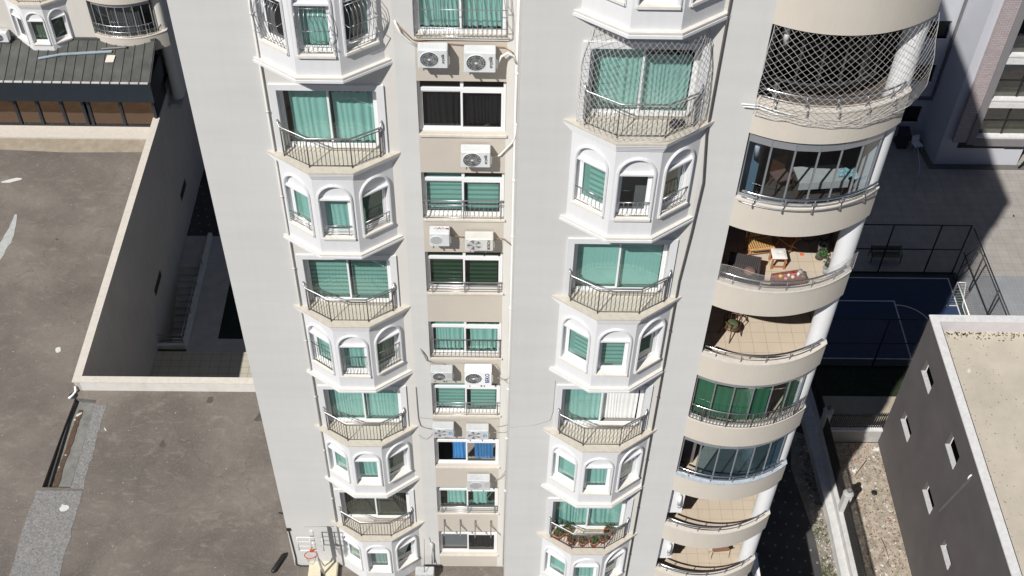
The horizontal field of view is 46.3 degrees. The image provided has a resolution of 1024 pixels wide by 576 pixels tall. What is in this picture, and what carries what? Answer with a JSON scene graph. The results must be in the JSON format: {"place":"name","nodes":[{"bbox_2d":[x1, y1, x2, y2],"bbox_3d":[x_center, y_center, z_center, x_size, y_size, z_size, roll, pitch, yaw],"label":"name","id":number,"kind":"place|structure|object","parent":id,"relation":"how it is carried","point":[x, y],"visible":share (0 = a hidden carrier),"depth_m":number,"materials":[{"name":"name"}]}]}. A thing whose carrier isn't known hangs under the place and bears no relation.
{"place":"outdoors","nodes":[
{"label":"outdoors","id":0,"kind":"place"},
{"bbox_2d":[151,351,251,377],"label":"pit terrace","id":1,"kind":"structure","parent":0,"point":[196,364],"depth_m":63.05,"materials":[{"name":"tile"}]},
{"bbox_2d":[179,236,245,351],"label":"pit path","id":2,"kind":"structure","parent":0,"point":[206,326],"depth_m":66.36,"materials":[{"name":"concrete"}]},
{"bbox_2d":[0,72,751,575],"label":"podium deck","id":3,"kind":"structure","parent":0,"point":[184,502],"depth_m":50.61,"materials":[{"name":"concrete"}]},
{"bbox_2d":[0,214,16,258],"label":"sealant patch","id":4,"kind":"object","parent":3,"relation":"on","point":[5,242],"visible":1,"depth_m":58.21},
{"bbox_2d":[9,405,106,575],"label":"cement strip","id":5,"kind":"object","parent":3,"relation":"on","point":[44,540],"visible":1,"depth_m":47.55,"materials":[{"name":"concrete"}]},
{"bbox_2d":[42,398,95,487],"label":"drain trench","id":6,"kind":"object","parent":3,"relation":"in","point":[86,406],"visible":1,"depth_m":50.44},
{"bbox_2d":[53,410,82,486],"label":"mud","id":7,"kind":"structure","parent":6,"relation":"in","point":[57,480],"depth_m":50.30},
{"bbox_2d":[0,138,145,151],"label":"sandy strip","id":8,"kind":"object","parent":3,"relation":"on","point":[76,145],"visible":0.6,"depth_m":62.86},
{"bbox_2d":[0,125,149,138],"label":"pavilion step","id":9,"kind":"object","parent":3,"relation":"on","point":[74,132],"visible":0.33,"depth_m":63.50,"materials":[{"name":"concrete"}]},
{"bbox_2d":[0,36,165,126],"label":"glass pavilion","id":10,"kind":"structure","parent":3,"relation":"on","point":[126,88],"depth_m":61.73,"materials":[{"name":"metal"}]},
{"bbox_2d":[296,530,338,575],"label":"basketball hoop","id":11,"kind":"object","parent":3,"relation":"on","point":[318,567],"visible":1,"depth_m":45.97,"materials":[{"name":"beige plastic"}]},
{"bbox_2d":[187,167,822,575],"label":"dotted paving","id":12,"kind":"structure","parent":0,"point":[787,545],"depth_m":57.22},
{"bbox_2d":[158,209,1011,574],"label":"ground","id":13,"kind":"structure","parent":0,"point":[798,429],"depth_m":61.18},
{"bbox_2d":[0,0,187,108],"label":"apartment block","id":14,"kind":"structure","parent":13,"relation":"on","point":[53,25],"depth_m":61.32,"materials":[{"name":"paint"}]},
{"bbox_2d":[29,22,48,40],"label":"window","id":15,"kind":"structure","parent":14,"relation":"in","point":[38,30],"depth_m":61.08,"materials":[{"name":"glass"}]},
{"bbox_2d":[5,1,74,50],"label":"bay window","id":16,"kind":"structure","parent":14,"relation":"in","point":[44,15],"depth_m":60.76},
{"bbox_2d":[50,16,69,39],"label":"window","id":17,"kind":"structure","parent":14,"relation":"in","point":[59,25],"depth_m":61.32,"materials":[{"name":"glass"}]},
{"bbox_2d":[72,76,203,389],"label":"court wall","id":18,"kind":"structure","parent":13,"relation":"on","point":[133,315],"depth_m":62.01,"materials":[{"name":"stone"}]},
{"bbox_2d":[80,376,255,391],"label":"parapet wall","id":19,"kind":"structure","parent":13,"relation":"on","point":[133,383],"depth_m":51.81,"materials":[{"name":"stone"}]},
{"bbox_2d":[157,233,212,348],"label":"stair wall","id":20,"kind":"structure","parent":13,"relation":"on","point":[190,320],"depth_m":65.66,"materials":[{"name":"paint"}]},
{"bbox_2d":[172,267,199,342],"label":"staircase","id":21,"kind":"structure","parent":13,"relation":"on","point":[186,277],"depth_m":67.44,"materials":[{"name":"concrete"}]},
{"bbox_2d":[218,281,243,338],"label":"artificial turf","id":22,"kind":"structure","parent":13,"relation":"on","point":[230,327],"depth_m":65.25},
{"bbox_2d":[167,0,940,575],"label":"apartment tower","id":23,"kind":"structure","parent":13,"relation":"on","point":[373,126],"depth_m":32.02,"materials":[{"name":"paint"}]},
{"bbox_2d":[261,0,284,43],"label":"window","id":24,"kind":"structure","parent":23,"relation":"in","point":[278,20],"depth_m":27.74,"materials":[{"name":"white plastic"}]},
{"bbox_2d":[248,0,343,565],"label":"drain pipe","id":25,"kind":"object","parent":23,"relation":"attached to","point":[270,128],"visible":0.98,"depth_m":33.62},
{"bbox_2d":[291,188,311,226],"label":"window","id":26,"kind":"structure","parent":23,"relation":"in","point":[305,203],"depth_m":32.30,"materials":[{"name":"white plastic"}]},
{"bbox_2d":[294,6,332,49],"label":"window","id":27,"kind":"structure","parent":23,"relation":"in","point":[308,13],"depth_m":27.56,"materials":[{"name":"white glass"}]},
{"bbox_2d":[251,0,392,83],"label":"bay window","id":28,"kind":"structure","parent":23,"relation":"in","point":[341,66],"depth_m":28.06,"materials":[{"name":"paint"}]},
{"bbox_2d":[278,90,378,146],"bbox_3d":[-4.596,-4.403,30.359,2.450,1.970,0.231,1,48,-1],"label":"window","id":29,"kind":"structure","parent":23,"relation":"in","point":[355,113],"depth_m":30.48,"materials":[{"name":"glass"}]},
{"bbox_2d":[321,201,352,231],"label":"window","id":30,"kind":"structure","parent":23,"relation":"in","point":[333,212],"depth_m":31.99,"materials":[{"name":"white glass"}]},
{"bbox_2d":[277,161,403,258],"bbox_3d":[-4.639,-2.168,31.855,3.359,3.170,0.850,1,48,-1],"label":"bay window","id":31,"kind":"structure","parent":23,"relation":"in","point":[362,244],"depth_m":32.03,"materials":[{"name":"paint"}]},
{"bbox_2d":[304,259,391,301],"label":"window","id":32,"kind":"structure","parent":23,"relation":"in","point":[330,277],"depth_m":34.95,"materials":[{"name":"white glass"}]},
{"bbox_2d":[340,348,368,370],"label":"window","id":33,"kind":"structure","parent":23,"relation":"in","point":[361,353],"depth_m":36.47,"materials":[{"name":"white glass"}]},
{"bbox_2d":[302,313,412,392],"bbox_3d":[-4.757,1.877,36.285,3.359,3.170,0.850,1,48,-1],"label":"bay window","id":34,"kind":"structure","parent":23,"relation":"in","point":[375,381],"depth_m":36.52,"materials":[{"name":"paint"}]},
{"bbox_2d":[343,0,372,45],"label":"window","id":35,"kind":"structure","parent":23,"relation":"in","point":[354,29],"depth_m":27.85,"materials":[{"name":"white glass"}]},
{"bbox_2d":[324,389,401,420],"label":"window","id":36,"kind":"structure","parent":23,"relation":"in","point":[383,402],"depth_m":39.49,"materials":[{"name":"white glass"}]},
{"bbox_2d":[356,462,380,479],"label":"window","id":37,"kind":"structure","parent":23,"relation":"in","point":[367,468],"depth_m":40.97,"materials":[{"name":"white plastic"}]},
{"bbox_2d":[322,432,419,497],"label":"bay window","id":38,"kind":"structure","parent":23,"relation":"in","point":[388,485],"depth_m":41.06,"materials":[{"name":"paint"}]},
{"bbox_2d":[362,188,386,227],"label":"window","id":39,"kind":"structure","parent":23,"relation":"in","point":[374,204],"depth_m":32.13,"materials":[{"name":"white plastic"}]},
{"bbox_2d":[341,492,409,516],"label":"window","id":40,"kind":"structure","parent":23,"relation":"in","point":[397,505],"depth_m":43.78,"materials":[{"name":"white plastic"}]},
{"bbox_2d":[338,527,420,575],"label":"bay window","id":41,"kind":"structure","parent":23,"relation":"in","point":[362,568],"depth_m":45.26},
{"bbox_2d":[377,334,398,366],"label":"window","id":42,"kind":"structure","parent":23,"relation":"in","point":[391,341],"depth_m":36.61,"materials":[{"name":"glass"}]},
{"bbox_2d":[388,449,406,475],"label":"window","id":43,"kind":"structure","parent":23,"relation":"in","point":[398,462],"depth_m":41.08,"materials":[{"name":"white plastic"}]},
{"bbox_2d":[417,42,449,70],"bbox_3d":[-1.861,-5.447,28.547,0.745,0.825,0.400,1,48,-1],"label":"air conditioner","id":44,"kind":"object","parent":23,"relation":"attached to","point":[432,54],"visible":1,"depth_m":28.28,"materials":[{"name":"white metal"}]},
{"bbox_2d":[429,226,450,247],"bbox_3d":[-1.970,-1.349,33.035,0.585,0.786,0.400,1,48,-1],"label":"air conditioner","id":45,"kind":"object","parent":23,"relation":"attached to","point":[439,235],"visible":1,"depth_m":32.76,"materials":[{"name":"white metal"}]},
{"bbox_2d":[431,365,453,381],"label":"air conditioner","id":46,"kind":"object","parent":23,"relation":"attached to","point":[442,373],"visible":1,"depth_m":37.23,"materials":[{"name":"white metal"}]},
{"bbox_2d":[432,421,454,438],"bbox_3d":[-2.252,4.748,39.712,0.735,0.775,0.400,1,48,-1],"label":"air conditioner","id":47,"kind":"object","parent":23,"relation":"attached to","point":[443,428],"visible":1,"depth_m":39.44,"materials":[{"name":"white metal"}]},
{"bbox_2d":[413,0,507,33],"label":"window","id":48,"kind":"structure","parent":23,"relation":"in","point":[488,16],"depth_m":28.19,"materials":[{"name":"white plastic"}]},
{"bbox_2d":[417,81,505,130],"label":"window","id":49,"kind":"structure","parent":23,"relation":"in","point":[442,105],"depth_m":30.04,"materials":[{"name":"glass"}]},
{"bbox_2d":[422,172,503,215],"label":"window","id":50,"kind":"structure","parent":23,"relation":"in","point":[440,185],"depth_m":32.36,"materials":[{"name":"white plastic"}]},
{"bbox_2d":[425,252,502,288],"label":"window","id":51,"kind":"structure","parent":23,"relation":"in","point":[440,266],"depth_m":34.45,"materials":[{"name":"white plastic"}]},
{"bbox_2d":[429,321,500,353],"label":"window","id":52,"kind":"structure","parent":23,"relation":"in","point":[443,330],"depth_m":36.82,"materials":[{"name":"white plastic"}]},
{"bbox_2d":[432,383,499,411],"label":"window","id":53,"kind":"structure","parent":23,"relation":"in","point":[447,392],"depth_m":39.05,"materials":[{"name":"white plastic"}]},
{"bbox_2d":[434,438,498,462],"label":"window","id":54,"kind":"structure","parent":23,"relation":"in","point":[483,449],"depth_m":41.32,"materials":[{"name":"white plastic"}]},
{"bbox_2d":[437,487,497,509],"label":"window","id":55,"kind":"structure","parent":23,"relation":"in","point":[454,494],"depth_m":43.50,"materials":[{"name":"white plastic"}]},
{"bbox_2d":[439,531,496,551],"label":"window","id":56,"kind":"structure","parent":23,"relation":"in","point":[452,540],"depth_m":45.59,"materials":[{"name":"white plastic"}]},
{"bbox_2d":[461,144,491,169],"bbox_3d":[-0.918,-3.317,30.886,0.795,0.815,0.400,1,48,-1],"label":"air conditioner","id":57,"kind":"object","parent":23,"relation":"attached to","point":[475,155],"visible":1,"depth_m":30.62,"materials":[{"name":"white metal"}]},
{"bbox_2d":[466,423,489,440],"bbox_3d":[-1.129,4.834,39.813,0.785,0.795,0.400,1,48,-1],"label":"air conditioner","id":58,"kind":"object","parent":23,"relation":"attached to","point":[474,431],"visible":1,"depth_m":39.54,"materials":[{"name":"white metal"}]},
{"bbox_2d":[464,364,492,386],"bbox_3d":[-1.040,2.785,37.569,0.885,0.995,0.400,1,48,-1],"label":"air conditioner","id":59,"kind":"object","parent":23,"relation":"attached to","point":[478,374],"visible":1,"depth_m":37.25,"materials":[{"name":"white metal"}]},
{"bbox_2d":[467,474,490,491],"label":"air conditioner","id":60,"kind":"object","parent":23,"relation":"attached to","point":[478,482],"visible":1,"depth_m":41.73,"materials":[{"name":"white metal"}]},
{"bbox_2d":[465,231,494,252],"bbox_3d":[-0.889,-1.219,33.184,0.815,0.755,0.400,1,48,-1],"label":"air conditioner","id":61,"kind":"object","parent":23,"relation":"attached to","point":[478,240],"visible":1,"depth_m":32.92,"materials":[{"name":"white metal"}]},
{"bbox_2d":[464,45,496,74],"bbox_3d":[-0.748,-5.378,28.629,0.795,0.875,0.400,1,48,-1],"label":"air conditioner","id":62,"kind":"object","parent":23,"relation":"attached to","point":[479,58],"visible":1,"depth_m":28.35,"materials":[{"name":"white metal"}]},
{"bbox_2d":[503,0,519,565],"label":"drain pipe","id":63,"kind":"object","parent":23,"relation":"attached to","point":[515,101],"visible":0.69,"depth_m":32.92,"materials":[{"name":"white plastic"}]},
{"bbox_2d":[565,328,587,363],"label":"window","id":64,"kind":"structure","parent":23,"relation":"in","point":[581,342],"depth_m":33.17,"materials":[{"name":"white plastic"}]},
{"bbox_2d":[540,538,629,575],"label":"bay window","id":65,"kind":"structure","parent":23,"relation":"in","point":[598,562],"depth_m":41.10,"materials":[{"name":"paint"}]},
{"bbox_2d":[552,502,625,527],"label":"window","id":66,"kind":"structure","parent":23,"relation":"in","point":[562,511],"depth_m":40.43,"materials":[{"name":"glass"}]},
{"bbox_2d":[578,160,605,207],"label":"window","id":67,"kind":"structure","parent":23,"relation":"in","point":[597,177],"depth_m":28.66,"materials":[{"name":"teal plastic"}]},
{"bbox_2d":[541,436,647,507],"bbox_3d":[2.632,5.612,37.147,3.359,3.170,0.850,1,48,-1],"label":"bay window","id":68,"kind":"structure","parent":23,"relation":"in","point":[574,494],"depth_m":37.50,"materials":[{"name":"paint"}]},
{"bbox_2d":[583,469,610,487],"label":"window","id":69,"kind":"structure","parent":23,"relation":"in","point":[591,475],"depth_m":37.40,"materials":[{"name":"teal plastic"}]},
{"bbox_2d":[561,389,643,423],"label":"window","id":70,"kind":"structure","parent":23,"relation":"in","point":[575,403],"depth_m":35.92,"materials":[{"name":"glass"}]},
{"bbox_2d":[548,305,670,392],"bbox_3d":[2.749,1.567,32.717,3.359,3.170,0.850,1,48,-1],"label":"bay window","id":71,"kind":"structure","parent":23,"relation":"in","point":[587,377],"depth_m":32.99,"materials":[{"name":"paint"}]},
{"bbox_2d":[597,343,628,368],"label":"window","id":72,"kind":"structure","parent":23,"relation":"in","point":[608,352],"depth_m":32.94,"materials":[{"name":"teal plastic"}]},
{"bbox_2d":[572,244,667,290],"bbox_3d":[2.775,-0.660,31.213,2.415,1.970,0.210,1,48,-1],"label":"window","id":73,"kind":"structure","parent":23,"relation":"in","point":[592,263],"depth_m":31.38,"materials":[{"name":"teal glass"}]},
{"bbox_2d":[559,131,701,242],"bbox_3d":[2.866,-2.478,28.287,3.359,3.170,0.850,1,48,-1],"label":"bay window","id":74,"kind":"structure","parent":23,"relation":"in","point":[603,225],"depth_m":28.45,"materials":[{"name":"paint"}]},
{"bbox_2d":[615,176,651,212],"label":"window","id":75,"kind":"structure","parent":23,"relation":"in","point":[630,188],"depth_m":28.30,"materials":[{"name":"black glass"}]},
{"bbox_2d":[587,49,700,115],"bbox_3d":[2.892,-4.716,26.794,2.415,1.970,0.241,1,48,-1],"label":"window","id":76,"kind":"structure","parent":23,"relation":"in","point":[645,98],"depth_m":26.92,"materials":[{"name":"white plastic"}]},
{"bbox_2d":[576,25,711,141],"bbox_3d":[2.934,-4.444,26.041,2.916,2.776,0.739,1,48,-1],"label":"safety net","id":77,"kind":"object","parent":23,"relation":"on","point":[642,86],"visible":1,"depth_m":25.95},
{"bbox_2d":[638,330,657,362],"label":"window","id":78,"kind":"structure","parent":23,"relation":"in","point":[648,343],"depth_m":33.11,"materials":[{"name":"white plastic"}]},
{"bbox_2d":[572,0,730,38],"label":"bay window","id":79,"kind":"structure","parent":23,"relation":"in","point":[629,19],"depth_m":24.67,"materials":[{"name":"paint"}]},
{"bbox_2d":[662,163,686,206],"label":"window","id":80,"kind":"structure","parent":23,"relation":"in","point":[674,178],"depth_m":28.61,"materials":[{"name":"white plastic"}]},
{"bbox_2d":[625,0,731,575],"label":"drain pipe","id":81,"kind":"object","parent":23,"relation":"attached to","point":[713,95],"visible":1,"depth_m":30.40,"materials":[{"name":"metal"}]},
{"bbox_2d":[718,312,742,343],"bbox_3d":[6.343,1.121,34.640,0.528,0.702,0.528,-27,54,-24],"label":"armchair","id":82,"kind":"object","parent":23,"relation":"on","point":[731,325],"visible":1,"depth_m":34.50,"materials":[{"name":"brown wood"}]},
{"bbox_2d":[725,252,761,284],"bbox_3d":[6.166,-0.460,31.963,0.850,0.670,0.580,11,48,8],"label":"rattan seat","id":83,"kind":"object","parent":23,"relation":"on","point":[750,263],"visible":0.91,"depth_m":31.91,"materials":[{"name":"wicker"}]},
{"bbox_2d":[693,377,800,419],"bbox_3d":[6.951,3.132,35.144,3.006,1.900,0.438,-2,48,-3],"label":"balcony screen","id":84,"kind":"object","parent":23,"relation":"hanging from","point":[722,398],"visible":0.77,"depth_m":35.18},
{"bbox_2d":[743,231,774,254],"bbox_3d":[6.743,-1.240,32.605,0.700,0.920,0.510,-7,48,-8],"label":"folding chair","id":85,"kind":"object","parent":23,"relation":"on","point":[754,239],"visible":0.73,"depth_m":32.61,"materials":[{"name":"brown wood"}]},
{"bbox_2d":[768,154,791,194],"bbox_3d":[6.735,-2.836,29.982,0.420,0.920,0.410,-15,50,-14],"label":"dining chair","id":86,"kind":"object","parent":23,"relation":"on","point":[779,172],"visible":0.98,"depth_m":29.95,"materials":[{"name":"wood"}]},
{"bbox_2d":[718,252,857,291],"bbox_3d":[7.263,-0.370,31.084,3.680,0.677,0.611,-5,48,-6],"label":"balcony railing","id":87,"kind":"object","parent":23,"relation":"on","point":[831,274],"visible":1,"depth_m":31.02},
{"bbox_2d":[770,269,805,286],"bbox_3d":[7.354,-0.174,31.971,0.850,0.420,0.365,-8,48,-9],"label":"table","id":88,"kind":"object","parent":23,"relation":"on","point":[784,274],"visible":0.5,"depth_m":31.80,"materials":[{"name":"fabric"}]},
{"bbox_2d":[790,164,849,198],"bbox_3d":[7.636,-2.575,29.887,1.260,0.745,0.610,-4,48,-5],"label":"dining table","id":89,"kind":"object","parent":23,"relation":"on","point":[823,177],"visible":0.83,"depth_m":29.56,"materials":[{"name":"fabric"}]},
{"bbox_2d":[753,10,939,126],"bbox_3d":[7.470,-4.683,26.262,4.052,2.403,0.911,-6,48,-7],"label":"safety net","id":90,"kind":"object","parent":23,"relation":"hanging from","point":[849,78],"visible":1,"depth_m":26.11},
{"bbox_2d":[791,431,836,575],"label":"planting strip","id":91,"kind":"object","parent":13,"relation":"on","point":[797,449],"visible":0.88,"depth_m":58.47,"materials":[{"name":"soil"}]},
{"bbox_2d":[797,438,836,575],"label":"weeds","id":92,"kind":"object","parent":91,"relation":"on","point":[829,564],"visible":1,"depth_m":57.06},
{"bbox_2d":[801,386,857,575],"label":"boundary wall","id":93,"kind":"structure","parent":13,"relation":"on","point":[844,560],"depth_m":57.97,"materials":[{"name":"paint"}]},
{"bbox_2d":[811,372,824,418],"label":"iron fence","id":94,"kind":"object","parent":93,"relation":"on","point":[817,393],"visible":0.52,"depth_m":60.56,"materials":[{"name":"metal"}]},
{"bbox_2d":[823,417,845,498],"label":"iron fence","id":95,"kind":"object","parent":93,"relation":"on","point":[828,438],"visible":1,"depth_m":58.01,"materials":[{"name":"metal"}]},
{"bbox_2d":[843,501,866,575],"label":"iron fence","id":96,"kind":"object","parent":93,"relation":"on","point":[853,534],"visible":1,"depth_m":54.92,"materials":[{"name":"metal"}]},
{"bbox_2d":[831,425,882,441],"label":"cross wall","id":97,"kind":"structure","parent":13,"relation":"on","point":[856,434],"depth_m":60.19,"materials":[{"name":"concrete"}]},
{"bbox_2d":[829,413,887,427],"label":"iron fence","id":98,"kind":"object","parent":97,"relation":"on","point":[851,415],"visible":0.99,"depth_m":59.49,"materials":[{"name":"metal"}]},
{"bbox_2d":[815,366,908,396],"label":"grass","id":99,"kind":"structure","parent":13,"relation":"on","point":[857,381],"depth_m":63.35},
{"bbox_2d":[878,315,1023,575],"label":"flat roof annex","id":100,"kind":"object","parent":13,"relation":"on","point":[951,442],"visible":1,"depth_m":52.12,"materials":[{"name":"stone"}]},
{"bbox_2d":[819,396,895,428],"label":"concrete path","id":101,"kind":"structure","parent":0,"point":[868,405],"depth_m":62.20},
{"bbox_2d":[830,443,911,575],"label":"dirt ground","id":102,"kind":"structure","parent":0,"point":[870,477],"depth_m":57.94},
{"bbox_2d":[835,443,908,575],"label":"rubble","id":103,"kind":"object","parent":102,"relation":"on","point":[873,512],"visible":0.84,"depth_m":57.89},
{"bbox_2d":[822,278,959,359],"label":"sports court","id":104,"kind":"object","parent":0,"point":[926,297],"visible":0.5,"depth_m":66.67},
{"bbox_2d":[822,277,960,358],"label":"court line","id":105,"kind":"object","parent":104,"relation":"on","point":[897,312],"visible":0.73,"depth_m":67.06,"materials":[{"name":"white paint"}]},
{"bbox_2d":[820,272,966,364],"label":"court margin","id":106,"kind":"object","parent":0,"point":[958,298],"visible":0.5,"depth_m":68.22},
{"bbox_2d":[818,224,1009,366],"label":"court fence","id":107,"kind":"object","parent":106,"relation":"on","point":[923,272],"visible":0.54,"depth_m":65.68,"materials":[{"name":"metal"}]},
{"bbox_2d":[850,138,1023,276],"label":"courtyard paving","id":108,"kind":"structure","parent":0,"point":[987,204],"depth_m":71.98,"materials":[{"name":"concrete"}]},
{"bbox_2d":[894,126,911,148],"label":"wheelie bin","id":109,"kind":"object","parent":108,"relation":"on","point":[903,136],"visible":1,"depth_m":75.49,"materials":[{"name":"plastic"}]},
{"bbox_2d":[892,0,1023,169],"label":"school building","id":110,"kind":"structure","parent":108,"relation":"on","point":[965,110],"depth_m":71.72,"materials":[{"name":"white paint"}]},
{"bbox_2d":[927,21,950,36],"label":"window","id":111,"kind":"structure","parent":110,"relation":"in","point":[943,27],"depth_m":70.96,"materials":[{"name":"glass"}]},
{"bbox_2d":[978,108,1023,133],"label":"window","id":112,"kind":"structure","parent":110,"relation":"in","point":[996,120],"depth_m":72.72,"materials":[{"name":"glass"}]},
{"bbox_2d":[993,64,1023,96],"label":"window","id":113,"kind":"structure","parent":110,"relation":"in","point":[1011,82],"depth_m":70.53,"materials":[{"name":"glass"}]},
{"bbox_2d":[959,276,1023,315],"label":"grey paving","id":114,"kind":"structure","parent":0,"point":[1011,290],"depth_m":67.74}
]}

